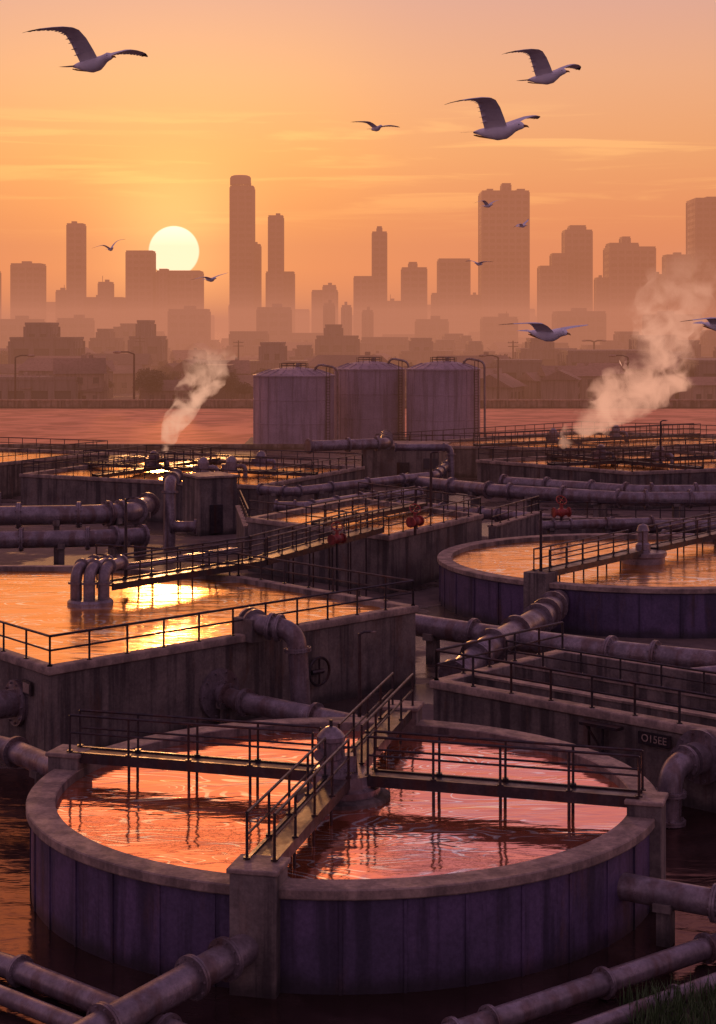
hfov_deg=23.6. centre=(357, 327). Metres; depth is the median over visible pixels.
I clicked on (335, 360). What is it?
house
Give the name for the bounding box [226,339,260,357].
apartment block
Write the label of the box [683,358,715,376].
warehouse
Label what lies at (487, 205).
seagull
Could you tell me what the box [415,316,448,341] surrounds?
apartment block
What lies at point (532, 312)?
office building
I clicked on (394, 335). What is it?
apartment block
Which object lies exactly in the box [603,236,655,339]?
office tower
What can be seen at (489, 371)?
house
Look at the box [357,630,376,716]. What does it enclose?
lamp post
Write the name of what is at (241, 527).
concrete wall
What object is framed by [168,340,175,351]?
apartment block
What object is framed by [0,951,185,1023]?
water pipe
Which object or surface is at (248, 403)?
embankment wall
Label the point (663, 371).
house
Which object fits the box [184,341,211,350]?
house
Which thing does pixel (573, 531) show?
concrete wall
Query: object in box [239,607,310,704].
overflow pipe
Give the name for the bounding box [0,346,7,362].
house
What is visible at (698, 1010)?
grass
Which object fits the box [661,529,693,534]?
transfer pipe
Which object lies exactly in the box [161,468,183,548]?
riser pipe
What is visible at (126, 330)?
apartment block
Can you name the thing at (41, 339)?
apartment block
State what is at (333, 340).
apartment block
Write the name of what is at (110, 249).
seagull
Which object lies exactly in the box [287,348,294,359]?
house
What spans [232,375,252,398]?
house
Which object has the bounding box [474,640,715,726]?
weir wall
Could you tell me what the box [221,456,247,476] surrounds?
pump motor
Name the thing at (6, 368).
house
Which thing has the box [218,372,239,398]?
tree
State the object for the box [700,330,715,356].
apartment block
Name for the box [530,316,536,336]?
office building
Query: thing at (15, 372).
street lamp
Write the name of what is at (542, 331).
seagull
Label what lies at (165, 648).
treatment basin
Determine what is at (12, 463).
treatment basin
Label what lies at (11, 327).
apartment block
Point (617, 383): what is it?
house
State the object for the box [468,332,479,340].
apartment block
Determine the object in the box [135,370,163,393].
tree
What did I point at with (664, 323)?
apartment block
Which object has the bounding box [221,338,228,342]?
apartment block
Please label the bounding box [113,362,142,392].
house
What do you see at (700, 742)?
wall flange
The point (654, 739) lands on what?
wall sign
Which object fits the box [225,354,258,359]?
house
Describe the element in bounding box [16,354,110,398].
house
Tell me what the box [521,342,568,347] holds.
apartment block
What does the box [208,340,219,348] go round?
apartment block
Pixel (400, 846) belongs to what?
round settling tank
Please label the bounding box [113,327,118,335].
apartment block
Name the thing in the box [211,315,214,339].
office building
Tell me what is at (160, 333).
apartment block
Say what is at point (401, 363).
tree
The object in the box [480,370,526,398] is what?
house
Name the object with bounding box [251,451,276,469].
pump motor
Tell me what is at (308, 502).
transfer pipe
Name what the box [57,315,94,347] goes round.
apartment block
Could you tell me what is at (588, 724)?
wall bracket
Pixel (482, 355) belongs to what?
street lamp
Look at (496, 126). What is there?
seagull
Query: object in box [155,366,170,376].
tree
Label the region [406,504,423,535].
gate valve
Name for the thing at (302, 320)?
office building
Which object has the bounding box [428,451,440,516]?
lamp post
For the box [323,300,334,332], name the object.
apartment block
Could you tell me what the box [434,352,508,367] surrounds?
house
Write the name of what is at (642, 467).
treatment basin
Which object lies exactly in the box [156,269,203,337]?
office building
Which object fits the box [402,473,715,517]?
transfer pipe
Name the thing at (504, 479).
transfer pipe
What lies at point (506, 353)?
house
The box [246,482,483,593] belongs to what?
treatment basin
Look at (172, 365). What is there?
house
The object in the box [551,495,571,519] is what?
gate valve
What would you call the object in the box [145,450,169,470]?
pump motor
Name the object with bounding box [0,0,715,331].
sky
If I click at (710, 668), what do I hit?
transfer pipe
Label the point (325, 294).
office building
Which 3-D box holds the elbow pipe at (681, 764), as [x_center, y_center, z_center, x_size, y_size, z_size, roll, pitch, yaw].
[9.988,14.084,52.926,1.050,2.316,2.489,0,0,43]
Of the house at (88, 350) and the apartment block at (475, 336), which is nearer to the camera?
the house at (88, 350)
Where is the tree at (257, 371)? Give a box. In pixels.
[248,368,266,374]
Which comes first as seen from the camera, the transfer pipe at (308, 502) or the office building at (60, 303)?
the transfer pipe at (308, 502)
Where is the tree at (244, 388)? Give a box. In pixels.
[234,382,252,398]
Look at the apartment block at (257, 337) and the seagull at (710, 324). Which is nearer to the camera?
the seagull at (710, 324)
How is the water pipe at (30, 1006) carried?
on the pool water at (690, 856)
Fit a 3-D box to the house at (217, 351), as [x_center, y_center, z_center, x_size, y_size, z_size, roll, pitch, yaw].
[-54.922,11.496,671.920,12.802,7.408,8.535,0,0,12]
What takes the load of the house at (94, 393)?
on the ground at (426, 598)
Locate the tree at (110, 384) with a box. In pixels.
[108,379,113,388]
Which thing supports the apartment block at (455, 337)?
on the ground at (426, 598)
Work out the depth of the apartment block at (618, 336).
587.52 m
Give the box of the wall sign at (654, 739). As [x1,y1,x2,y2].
[638,730,670,748]
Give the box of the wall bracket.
[579,720,623,751]
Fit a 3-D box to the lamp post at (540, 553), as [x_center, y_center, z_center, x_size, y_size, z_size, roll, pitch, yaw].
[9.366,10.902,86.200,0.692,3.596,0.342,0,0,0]
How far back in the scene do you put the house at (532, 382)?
356.67 m
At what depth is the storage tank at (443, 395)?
219.05 m
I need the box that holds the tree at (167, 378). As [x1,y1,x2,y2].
[146,369,170,379]
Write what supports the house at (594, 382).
on the ground at (426, 598)
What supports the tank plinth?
on the ground at (426, 598)
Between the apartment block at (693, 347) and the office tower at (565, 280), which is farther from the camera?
the office tower at (565, 280)
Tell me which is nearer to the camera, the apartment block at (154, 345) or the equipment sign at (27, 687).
the equipment sign at (27, 687)
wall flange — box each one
[0,679,27,725]
[199,668,239,718]
[676,728,715,784]
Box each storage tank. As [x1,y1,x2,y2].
[253,363,338,443]
[333,357,409,440]
[406,357,485,440]
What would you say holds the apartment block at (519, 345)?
on the ground at (426, 598)
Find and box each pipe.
[0,492,159,564]
[0,524,149,564]
[0,736,47,783]
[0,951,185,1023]
[0,984,82,1023]
[72,934,258,1023]
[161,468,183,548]
[170,519,197,533]
[212,680,363,723]
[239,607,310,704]
[256,458,454,512]
[274,486,423,511]
[304,430,392,453]
[394,443,455,495]
[396,500,715,532]
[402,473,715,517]
[416,614,715,667]
[438,589,568,677]
[441,932,715,1023]
[498,474,715,517]
[536,516,654,534]
[572,972,715,1023]
[617,872,715,947]
[655,745,699,828]
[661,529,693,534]
[693,665,715,671]
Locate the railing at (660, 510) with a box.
[539,501,715,517]
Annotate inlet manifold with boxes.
[67,554,128,607]
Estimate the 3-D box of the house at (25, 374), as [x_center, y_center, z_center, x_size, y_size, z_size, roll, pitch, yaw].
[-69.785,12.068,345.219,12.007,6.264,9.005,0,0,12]
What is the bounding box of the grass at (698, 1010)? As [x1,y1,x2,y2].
[609,968,715,1023]
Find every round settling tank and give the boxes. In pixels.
[26,672,667,998]
[437,512,715,638]
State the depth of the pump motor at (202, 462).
139.22 m
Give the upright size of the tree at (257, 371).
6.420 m
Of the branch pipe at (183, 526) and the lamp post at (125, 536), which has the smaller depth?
the lamp post at (125, 536)
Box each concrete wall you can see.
[235,505,247,558]
[487,511,542,539]
[542,517,715,534]
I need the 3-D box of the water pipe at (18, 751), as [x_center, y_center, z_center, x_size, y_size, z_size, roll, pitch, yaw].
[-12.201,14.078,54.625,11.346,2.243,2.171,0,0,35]
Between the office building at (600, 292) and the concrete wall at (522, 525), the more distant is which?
the office building at (600, 292)
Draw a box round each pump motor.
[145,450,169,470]
[193,457,218,472]
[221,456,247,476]
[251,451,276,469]
[545,428,565,444]
[592,444,615,458]
[608,425,628,440]
[650,445,673,462]
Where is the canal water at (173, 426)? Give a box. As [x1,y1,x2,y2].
[0,408,715,443]
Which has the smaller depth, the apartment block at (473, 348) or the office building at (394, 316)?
the apartment block at (473, 348)
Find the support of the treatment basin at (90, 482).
on the ground at (426, 598)
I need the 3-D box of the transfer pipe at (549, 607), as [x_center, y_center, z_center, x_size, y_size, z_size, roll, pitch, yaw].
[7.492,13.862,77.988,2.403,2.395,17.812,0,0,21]
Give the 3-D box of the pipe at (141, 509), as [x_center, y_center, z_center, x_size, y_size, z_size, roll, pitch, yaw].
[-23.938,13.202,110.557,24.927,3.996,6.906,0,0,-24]
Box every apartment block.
[0,316,44,347]
[8,322,84,363]
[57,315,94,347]
[89,329,124,353]
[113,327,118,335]
[115,323,167,361]
[128,320,166,366]
[156,331,164,335]
[167,334,194,349]
[168,306,210,344]
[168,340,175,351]
[168,348,170,362]
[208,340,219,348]
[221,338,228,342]
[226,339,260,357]
[229,331,268,344]
[249,342,308,373]
[256,304,291,341]
[289,333,323,344]
[289,345,315,359]
[315,324,359,355]
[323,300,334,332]
[341,302,351,334]
[360,343,393,356]
[361,337,408,357]
[362,307,373,336]
[382,334,414,336]
[399,338,454,366]
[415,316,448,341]
[433,340,464,355]
[442,333,483,350]
[455,335,471,349]
[460,341,494,355]
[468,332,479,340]
[480,311,517,349]
[510,344,522,347]
[514,338,575,365]
[518,337,534,343]
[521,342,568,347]
[552,308,605,348]
[580,340,628,348]
[613,331,639,342]
[618,335,629,344]
[629,335,692,357]
[642,311,702,343]
[663,335,677,350]
[676,340,712,357]
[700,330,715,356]
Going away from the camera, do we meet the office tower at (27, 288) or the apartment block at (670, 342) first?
the apartment block at (670, 342)
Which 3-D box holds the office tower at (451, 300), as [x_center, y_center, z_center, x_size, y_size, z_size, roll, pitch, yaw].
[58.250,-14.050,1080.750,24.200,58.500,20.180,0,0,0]
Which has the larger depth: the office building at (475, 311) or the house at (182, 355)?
the office building at (475, 311)
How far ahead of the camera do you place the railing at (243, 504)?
114.46 m
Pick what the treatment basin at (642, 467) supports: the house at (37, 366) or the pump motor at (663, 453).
the pump motor at (663, 453)
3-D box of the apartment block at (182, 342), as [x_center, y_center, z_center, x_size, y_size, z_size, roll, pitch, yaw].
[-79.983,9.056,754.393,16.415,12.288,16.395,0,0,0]
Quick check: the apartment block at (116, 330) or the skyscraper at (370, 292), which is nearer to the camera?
the apartment block at (116, 330)
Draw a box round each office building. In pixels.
[46,302,54,305]
[46,306,54,322]
[55,285,65,322]
[86,276,124,331]
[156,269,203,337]
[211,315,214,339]
[228,306,228,337]
[255,242,261,330]
[266,271,294,332]
[295,309,309,332]
[311,283,337,332]
[387,294,401,333]
[427,305,430,318]
[471,292,480,331]
[530,309,534,315]
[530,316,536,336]
[594,275,606,339]
[656,272,662,313]
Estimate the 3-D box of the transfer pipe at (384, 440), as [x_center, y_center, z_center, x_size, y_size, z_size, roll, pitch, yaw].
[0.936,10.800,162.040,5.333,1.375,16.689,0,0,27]
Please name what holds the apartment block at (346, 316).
on the ground at (426, 598)
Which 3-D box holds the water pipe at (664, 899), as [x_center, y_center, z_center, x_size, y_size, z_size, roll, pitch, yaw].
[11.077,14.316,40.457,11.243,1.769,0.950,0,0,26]
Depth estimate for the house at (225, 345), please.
802.07 m
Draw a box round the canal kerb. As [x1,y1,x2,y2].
[0,444,303,449]
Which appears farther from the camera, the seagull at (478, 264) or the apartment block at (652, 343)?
the apartment block at (652, 343)
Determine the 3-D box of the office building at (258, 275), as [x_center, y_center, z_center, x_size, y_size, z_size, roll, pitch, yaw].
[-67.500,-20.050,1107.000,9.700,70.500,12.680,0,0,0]
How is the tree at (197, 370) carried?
on the ground at (426, 598)
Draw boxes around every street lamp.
[14,355,34,398]
[113,351,134,398]
[478,354,498,398]
[582,340,605,348]
[608,354,628,398]
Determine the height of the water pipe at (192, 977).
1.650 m
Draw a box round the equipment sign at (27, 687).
[22,679,32,696]
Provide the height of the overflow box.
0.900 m
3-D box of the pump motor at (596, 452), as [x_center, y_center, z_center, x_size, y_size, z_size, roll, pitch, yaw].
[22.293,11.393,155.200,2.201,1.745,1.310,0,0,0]
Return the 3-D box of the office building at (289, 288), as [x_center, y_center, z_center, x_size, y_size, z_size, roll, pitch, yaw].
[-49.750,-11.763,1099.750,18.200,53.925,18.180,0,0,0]
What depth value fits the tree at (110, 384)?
366.91 m
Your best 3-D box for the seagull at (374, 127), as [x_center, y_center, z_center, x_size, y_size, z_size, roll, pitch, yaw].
[0.481,-5.503,47.026,1.472,0.242,0.714,0,0,-8]
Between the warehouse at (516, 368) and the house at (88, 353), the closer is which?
the warehouse at (516, 368)
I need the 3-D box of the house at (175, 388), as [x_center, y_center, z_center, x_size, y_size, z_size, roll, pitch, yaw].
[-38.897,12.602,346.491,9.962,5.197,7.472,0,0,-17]
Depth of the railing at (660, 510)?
117.85 m
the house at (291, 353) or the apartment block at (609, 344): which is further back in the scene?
the apartment block at (609, 344)
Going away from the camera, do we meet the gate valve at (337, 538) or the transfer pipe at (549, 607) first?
the transfer pipe at (549, 607)
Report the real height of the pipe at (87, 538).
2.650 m
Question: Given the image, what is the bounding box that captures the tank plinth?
[245,437,405,443]
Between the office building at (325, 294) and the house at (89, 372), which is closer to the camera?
the house at (89, 372)
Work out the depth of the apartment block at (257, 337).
619.88 m
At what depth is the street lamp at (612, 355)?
329.86 m
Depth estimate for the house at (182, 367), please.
381.58 m
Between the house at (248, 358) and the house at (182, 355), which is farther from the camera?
the house at (248, 358)
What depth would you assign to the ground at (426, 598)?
114.32 m
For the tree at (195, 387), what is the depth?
348.78 m
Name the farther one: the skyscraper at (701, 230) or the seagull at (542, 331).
the skyscraper at (701, 230)
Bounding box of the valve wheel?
[309,656,330,686]
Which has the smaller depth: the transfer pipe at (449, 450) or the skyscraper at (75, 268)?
the transfer pipe at (449, 450)
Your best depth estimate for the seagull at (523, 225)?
97.96 m
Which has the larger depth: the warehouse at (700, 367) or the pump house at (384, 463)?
the warehouse at (700, 367)
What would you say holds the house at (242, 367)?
on the ground at (426, 598)
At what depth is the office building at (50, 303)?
1397.77 m
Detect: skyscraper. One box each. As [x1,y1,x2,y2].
[66,221,85,317]
[229,175,254,333]
[268,213,283,306]
[353,226,386,340]
[478,183,529,336]
[686,197,715,329]
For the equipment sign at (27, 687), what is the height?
0.500 m
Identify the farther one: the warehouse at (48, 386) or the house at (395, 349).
the house at (395, 349)
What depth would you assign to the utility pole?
419.86 m
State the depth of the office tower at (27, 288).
1071.10 m
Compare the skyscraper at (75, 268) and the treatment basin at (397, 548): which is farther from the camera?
the skyscraper at (75, 268)
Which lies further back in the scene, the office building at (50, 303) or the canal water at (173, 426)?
the office building at (50, 303)
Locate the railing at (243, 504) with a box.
[239,490,248,525]
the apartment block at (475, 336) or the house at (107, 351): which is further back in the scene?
the apartment block at (475, 336)
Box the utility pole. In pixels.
[508,341,517,358]
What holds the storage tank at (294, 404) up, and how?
on the tank plinth
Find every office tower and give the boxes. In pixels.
[0,271,0,318]
[10,261,45,321]
[125,250,155,323]
[401,262,426,333]
[431,258,470,334]
[537,225,592,329]
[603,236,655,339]
[662,252,691,313]
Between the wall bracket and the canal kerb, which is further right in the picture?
the wall bracket
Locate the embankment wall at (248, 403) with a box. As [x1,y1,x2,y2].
[0,399,715,408]
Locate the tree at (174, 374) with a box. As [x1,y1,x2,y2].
[164,370,181,379]
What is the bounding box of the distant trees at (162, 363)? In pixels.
[153,344,496,370]
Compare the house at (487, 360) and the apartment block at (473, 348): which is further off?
the apartment block at (473, 348)
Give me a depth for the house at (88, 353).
391.30 m
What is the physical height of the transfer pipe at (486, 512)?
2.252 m
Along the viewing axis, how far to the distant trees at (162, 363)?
493.13 m
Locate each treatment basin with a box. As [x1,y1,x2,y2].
[0,437,109,498]
[0,543,418,751]
[19,445,364,521]
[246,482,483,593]
[376,421,715,477]
[430,621,715,812]
[476,438,715,509]
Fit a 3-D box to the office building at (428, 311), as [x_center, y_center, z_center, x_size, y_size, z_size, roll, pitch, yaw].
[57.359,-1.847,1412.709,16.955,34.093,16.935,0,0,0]
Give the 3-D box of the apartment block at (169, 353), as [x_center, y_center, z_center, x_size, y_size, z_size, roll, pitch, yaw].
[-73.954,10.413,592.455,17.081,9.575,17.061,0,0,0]
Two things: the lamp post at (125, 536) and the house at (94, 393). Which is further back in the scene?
the house at (94, 393)
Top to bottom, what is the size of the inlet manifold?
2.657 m
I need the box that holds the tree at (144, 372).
[138,367,165,379]
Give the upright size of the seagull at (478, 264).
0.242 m
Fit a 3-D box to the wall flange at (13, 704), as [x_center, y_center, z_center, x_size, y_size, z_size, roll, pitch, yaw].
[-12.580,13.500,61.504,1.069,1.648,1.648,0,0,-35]
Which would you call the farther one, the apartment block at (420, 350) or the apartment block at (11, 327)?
the apartment block at (11, 327)
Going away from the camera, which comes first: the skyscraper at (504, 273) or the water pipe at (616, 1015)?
the water pipe at (616, 1015)
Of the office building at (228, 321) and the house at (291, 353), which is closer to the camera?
the house at (291, 353)
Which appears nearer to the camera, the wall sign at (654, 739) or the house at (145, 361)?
the wall sign at (654, 739)
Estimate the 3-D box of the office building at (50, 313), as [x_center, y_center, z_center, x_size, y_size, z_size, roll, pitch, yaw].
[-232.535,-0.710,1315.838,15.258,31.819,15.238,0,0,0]
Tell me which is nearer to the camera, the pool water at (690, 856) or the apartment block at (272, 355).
the pool water at (690, 856)
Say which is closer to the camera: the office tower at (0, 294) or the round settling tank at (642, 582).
the round settling tank at (642, 582)
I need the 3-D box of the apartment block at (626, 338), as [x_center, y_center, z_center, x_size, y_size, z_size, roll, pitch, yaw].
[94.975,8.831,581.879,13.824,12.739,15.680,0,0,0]
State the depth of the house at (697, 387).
341.77 m
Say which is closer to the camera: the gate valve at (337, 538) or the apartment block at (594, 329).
the gate valve at (337, 538)
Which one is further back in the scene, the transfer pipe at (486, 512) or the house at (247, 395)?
the house at (247, 395)
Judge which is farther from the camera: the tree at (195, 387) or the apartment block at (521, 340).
the apartment block at (521, 340)
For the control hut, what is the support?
on the ground at (426, 598)
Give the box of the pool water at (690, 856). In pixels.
[0,769,715,1023]
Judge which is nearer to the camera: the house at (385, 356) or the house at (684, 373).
the house at (684, 373)
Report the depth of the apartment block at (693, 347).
457.39 m
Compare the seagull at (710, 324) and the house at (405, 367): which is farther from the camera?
the house at (405, 367)
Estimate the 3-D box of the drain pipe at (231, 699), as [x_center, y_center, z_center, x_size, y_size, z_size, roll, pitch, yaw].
[-0.501,14.311,61.817,12.236,1.778,1.415,0,0,34]
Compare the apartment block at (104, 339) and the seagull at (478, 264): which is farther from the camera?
the apartment block at (104, 339)
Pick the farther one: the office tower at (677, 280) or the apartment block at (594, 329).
the office tower at (677, 280)
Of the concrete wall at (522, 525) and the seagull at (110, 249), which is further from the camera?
the concrete wall at (522, 525)
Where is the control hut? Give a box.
[183,471,239,535]
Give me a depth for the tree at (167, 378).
349.29 m
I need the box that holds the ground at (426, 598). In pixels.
[0,332,715,768]
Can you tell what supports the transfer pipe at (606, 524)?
on the ground at (426, 598)
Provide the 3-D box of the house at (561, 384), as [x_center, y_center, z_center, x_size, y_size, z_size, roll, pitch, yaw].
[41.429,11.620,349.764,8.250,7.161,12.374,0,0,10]
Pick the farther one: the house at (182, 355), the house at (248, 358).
the house at (248, 358)
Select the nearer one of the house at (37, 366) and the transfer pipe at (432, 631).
the transfer pipe at (432, 631)
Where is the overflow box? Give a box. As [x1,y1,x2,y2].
[234,616,267,642]
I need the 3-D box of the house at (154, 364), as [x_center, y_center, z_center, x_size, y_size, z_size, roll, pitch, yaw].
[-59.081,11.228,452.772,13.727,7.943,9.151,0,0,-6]
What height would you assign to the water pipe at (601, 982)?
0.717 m
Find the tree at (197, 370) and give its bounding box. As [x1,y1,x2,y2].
[188,361,227,398]
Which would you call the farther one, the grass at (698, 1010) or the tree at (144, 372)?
the tree at (144, 372)
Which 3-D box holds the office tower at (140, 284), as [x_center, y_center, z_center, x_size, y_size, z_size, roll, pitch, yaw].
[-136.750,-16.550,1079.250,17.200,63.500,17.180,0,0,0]
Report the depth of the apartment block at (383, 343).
586.52 m
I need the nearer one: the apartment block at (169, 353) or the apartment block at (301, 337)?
the apartment block at (169, 353)
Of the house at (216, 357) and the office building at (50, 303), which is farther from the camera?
the office building at (50, 303)
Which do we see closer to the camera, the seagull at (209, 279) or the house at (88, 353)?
the seagull at (209, 279)
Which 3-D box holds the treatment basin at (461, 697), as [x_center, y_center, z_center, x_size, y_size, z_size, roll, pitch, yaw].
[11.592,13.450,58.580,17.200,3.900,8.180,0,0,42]
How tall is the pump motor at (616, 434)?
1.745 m
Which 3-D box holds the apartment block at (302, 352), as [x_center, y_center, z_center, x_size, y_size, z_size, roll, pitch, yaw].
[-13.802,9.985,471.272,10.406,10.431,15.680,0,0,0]
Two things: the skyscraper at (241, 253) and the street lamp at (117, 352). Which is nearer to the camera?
the street lamp at (117, 352)
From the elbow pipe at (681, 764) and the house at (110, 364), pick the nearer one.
the elbow pipe at (681, 764)
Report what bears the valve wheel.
attached to the treatment basin at (165, 648)
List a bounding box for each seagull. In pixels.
[23,26,147,72]
[100,239,122,250]
[192,273,225,281]
[355,121,397,130]
[445,97,539,139]
[473,261,490,265]
[475,200,497,207]
[501,322,586,341]
[504,49,580,84]
[516,219,528,227]
[681,317,715,330]
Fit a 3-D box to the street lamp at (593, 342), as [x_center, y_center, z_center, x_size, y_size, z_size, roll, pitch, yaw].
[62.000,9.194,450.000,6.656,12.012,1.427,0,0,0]
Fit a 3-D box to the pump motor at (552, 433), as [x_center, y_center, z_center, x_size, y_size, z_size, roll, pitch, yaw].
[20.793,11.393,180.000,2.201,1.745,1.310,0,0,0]
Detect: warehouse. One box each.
[0,374,77,398]
[190,364,236,398]
[490,359,543,380]
[557,349,646,365]
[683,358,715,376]
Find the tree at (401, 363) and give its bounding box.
[388,356,410,366]
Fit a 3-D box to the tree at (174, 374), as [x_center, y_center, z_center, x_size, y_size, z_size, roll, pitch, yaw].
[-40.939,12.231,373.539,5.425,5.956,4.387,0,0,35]
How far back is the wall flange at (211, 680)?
64.91 m
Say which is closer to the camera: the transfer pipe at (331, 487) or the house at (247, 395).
the transfer pipe at (331, 487)
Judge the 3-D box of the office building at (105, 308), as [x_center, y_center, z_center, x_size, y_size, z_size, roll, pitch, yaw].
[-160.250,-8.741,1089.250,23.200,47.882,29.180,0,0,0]
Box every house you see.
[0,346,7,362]
[0,364,21,373]
[0,372,39,398]
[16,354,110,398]
[34,352,107,359]
[53,355,106,398]
[78,381,108,398]
[81,350,152,369]
[85,347,96,353]
[93,357,114,397]
[99,349,119,353]
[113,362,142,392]
[138,377,193,398]
[151,361,159,369]
[162,361,178,369]
[168,356,205,379]
[169,348,208,362]
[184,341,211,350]
[205,357,249,374]
[206,348,226,358]
[207,353,224,359]
[220,343,228,348]
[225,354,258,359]
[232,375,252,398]
[239,358,258,359]
[239,379,252,398]
[285,340,314,353]
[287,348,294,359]
[304,352,387,369]
[362,441,450,486]
[372,351,393,360]
[388,346,405,358]
[403,366,410,398]
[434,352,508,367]
[471,364,502,378]
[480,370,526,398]
[484,350,515,354]
[489,340,517,349]
[498,352,511,357]
[517,372,542,398]
[537,362,610,398]
[539,367,581,398]
[576,363,647,398]
[622,350,684,398]
[676,377,715,398]
[680,369,688,378]
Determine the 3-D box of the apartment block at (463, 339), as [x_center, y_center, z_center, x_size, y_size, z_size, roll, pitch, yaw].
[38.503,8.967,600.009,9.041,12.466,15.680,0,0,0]
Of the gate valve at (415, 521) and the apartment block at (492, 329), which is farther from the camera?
the apartment block at (492, 329)
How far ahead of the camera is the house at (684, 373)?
362.10 m
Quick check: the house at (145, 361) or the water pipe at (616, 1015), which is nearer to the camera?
the water pipe at (616, 1015)
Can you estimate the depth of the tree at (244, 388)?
342.50 m
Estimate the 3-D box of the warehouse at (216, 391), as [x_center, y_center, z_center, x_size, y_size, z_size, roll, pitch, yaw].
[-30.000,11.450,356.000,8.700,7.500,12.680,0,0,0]
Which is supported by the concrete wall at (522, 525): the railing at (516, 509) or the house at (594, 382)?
the railing at (516, 509)
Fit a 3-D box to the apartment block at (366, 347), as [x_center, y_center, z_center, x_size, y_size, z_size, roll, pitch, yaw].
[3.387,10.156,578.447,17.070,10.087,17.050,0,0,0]
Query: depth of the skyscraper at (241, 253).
1071.10 m
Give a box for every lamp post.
[124,497,138,576]
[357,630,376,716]
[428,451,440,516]
[539,509,550,570]
[658,420,667,462]
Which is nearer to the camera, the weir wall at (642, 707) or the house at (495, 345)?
the weir wall at (642, 707)
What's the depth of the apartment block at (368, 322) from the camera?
752.47 m
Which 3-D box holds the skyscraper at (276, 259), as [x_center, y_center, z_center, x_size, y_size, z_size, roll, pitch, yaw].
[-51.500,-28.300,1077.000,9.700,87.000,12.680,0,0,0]
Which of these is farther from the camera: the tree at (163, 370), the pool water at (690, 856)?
the tree at (163, 370)
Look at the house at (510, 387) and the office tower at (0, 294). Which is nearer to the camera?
the house at (510, 387)
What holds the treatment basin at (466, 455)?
on the ground at (426, 598)
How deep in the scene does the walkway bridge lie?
83.65 m
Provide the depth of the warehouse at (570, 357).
392.10 m
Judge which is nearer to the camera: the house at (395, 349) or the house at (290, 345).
the house at (395, 349)
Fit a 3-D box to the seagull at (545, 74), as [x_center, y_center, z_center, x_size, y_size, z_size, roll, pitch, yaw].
[2.233,-3.103,20.617,0.709,0.364,1.464,0,0,19]
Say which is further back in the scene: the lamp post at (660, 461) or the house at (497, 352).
the house at (497, 352)
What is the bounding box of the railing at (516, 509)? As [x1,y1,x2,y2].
[491,495,539,524]
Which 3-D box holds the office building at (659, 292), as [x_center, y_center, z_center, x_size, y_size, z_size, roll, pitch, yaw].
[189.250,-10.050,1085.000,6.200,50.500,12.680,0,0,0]
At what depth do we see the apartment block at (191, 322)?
759.11 m
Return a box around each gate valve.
[327,522,346,590]
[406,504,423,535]
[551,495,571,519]
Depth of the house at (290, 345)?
638.90 m
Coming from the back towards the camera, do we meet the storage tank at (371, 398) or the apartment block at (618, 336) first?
the apartment block at (618, 336)
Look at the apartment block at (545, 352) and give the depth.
436.69 m
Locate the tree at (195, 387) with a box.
[191,382,201,398]
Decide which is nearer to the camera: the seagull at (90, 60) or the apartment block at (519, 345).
the seagull at (90, 60)

